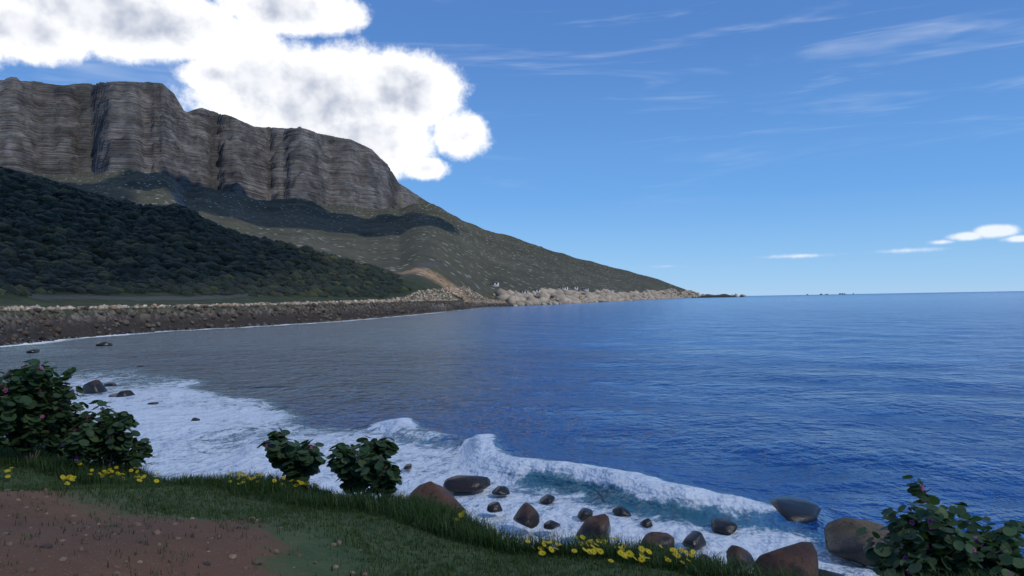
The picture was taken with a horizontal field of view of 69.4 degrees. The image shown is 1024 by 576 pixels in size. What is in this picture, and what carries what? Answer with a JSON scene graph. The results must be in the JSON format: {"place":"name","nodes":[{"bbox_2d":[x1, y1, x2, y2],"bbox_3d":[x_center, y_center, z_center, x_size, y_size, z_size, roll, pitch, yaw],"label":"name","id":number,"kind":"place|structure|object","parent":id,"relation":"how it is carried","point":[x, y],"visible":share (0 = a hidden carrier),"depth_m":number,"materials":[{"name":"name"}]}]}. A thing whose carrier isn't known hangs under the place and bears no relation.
{"place":"outdoors","nodes":[
{"label":"outdoors","id":0,"kind":"place"},
{"bbox_2d":[0,77,734,575],"bbox_3d":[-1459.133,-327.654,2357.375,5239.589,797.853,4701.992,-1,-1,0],"label":"terrain","id":1,"kind":"structure","parent":0,"point":[146,143],"depth_m":1051.89,"materials":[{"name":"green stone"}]},
{"bbox_2d":[0,166,411,297],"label":"hillside shrub thicket","id":2,"kind":"object","parent":1,"relation":"on","point":[94,279],"visible":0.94,"depth_m":353.87,"materials":[{"name":"green plant"}]},
{"bbox_2d":[0,485,595,575],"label":"pebbles","id":3,"kind":"object","parent":1,"relation":"on","point":[158,532],"visible":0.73,"depth_m":5.33,"materials":[{"name":"brown stone"}]},
{"bbox_2d":[3,467,693,571],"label":"daisy stems","id":4,"kind":"object","parent":1,"relation":"on","point":[643,562],"visible":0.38,"depth_m":6.34,"materials":[{"name":"green plant"}]},
{"bbox_2d":[4,462,694,563],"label":"yellow daisies","id":5,"kind":"object","parent":1,"relation":"on","point":[620,552],"visible":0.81,"depth_m":6.70,"materials":[{"name":"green plant"}]},
{"bbox_2d":[0,286,853,545],"bbox_3d":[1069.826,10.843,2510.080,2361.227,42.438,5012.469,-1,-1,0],"label":"shore rocks","id":6,"kind":"object","parent":1,"relation":"on","point":[543,296],"visible":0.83,"depth_m":293.78,"materials":[{"name":"grey stone"}]},
{"bbox_2d":[2,341,950,575],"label":"boulders","id":7,"kind":"object","parent":1,"relation":"on","point":[843,540],"visible":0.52,"depth_m":18.96,"materials":[{"name":"stone"}]},
{"bbox_2d":[0,359,1023,575],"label":"bushes","id":8,"kind":"object","parent":1,"relation":"on","point":[948,541],"depth_m":8.77,"materials":[{"name":"green plant"}]},
{"bbox_2d":[0,442,1015,575],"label":"grass","id":9,"kind":"structure","parent":0,"point":[432,515],"depth_m":7.08,"materials":[{"name":"green plant"}]},
{"bbox_2d":[0,291,1023,575],"bbox_3d":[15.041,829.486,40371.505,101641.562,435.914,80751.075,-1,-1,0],"label":"sea water","id":10,"kind":"structure","parent":0,"point":[678,419],"depth_m":46.38,"materials":[{"name":"blue liquid"}]},
{"bbox_2d":[0,0,1023,295],"label":"sky","id":11,"kind":"structure","parent":0,"point":[714,147],"materials":[{"name":"blue"}]}
]}

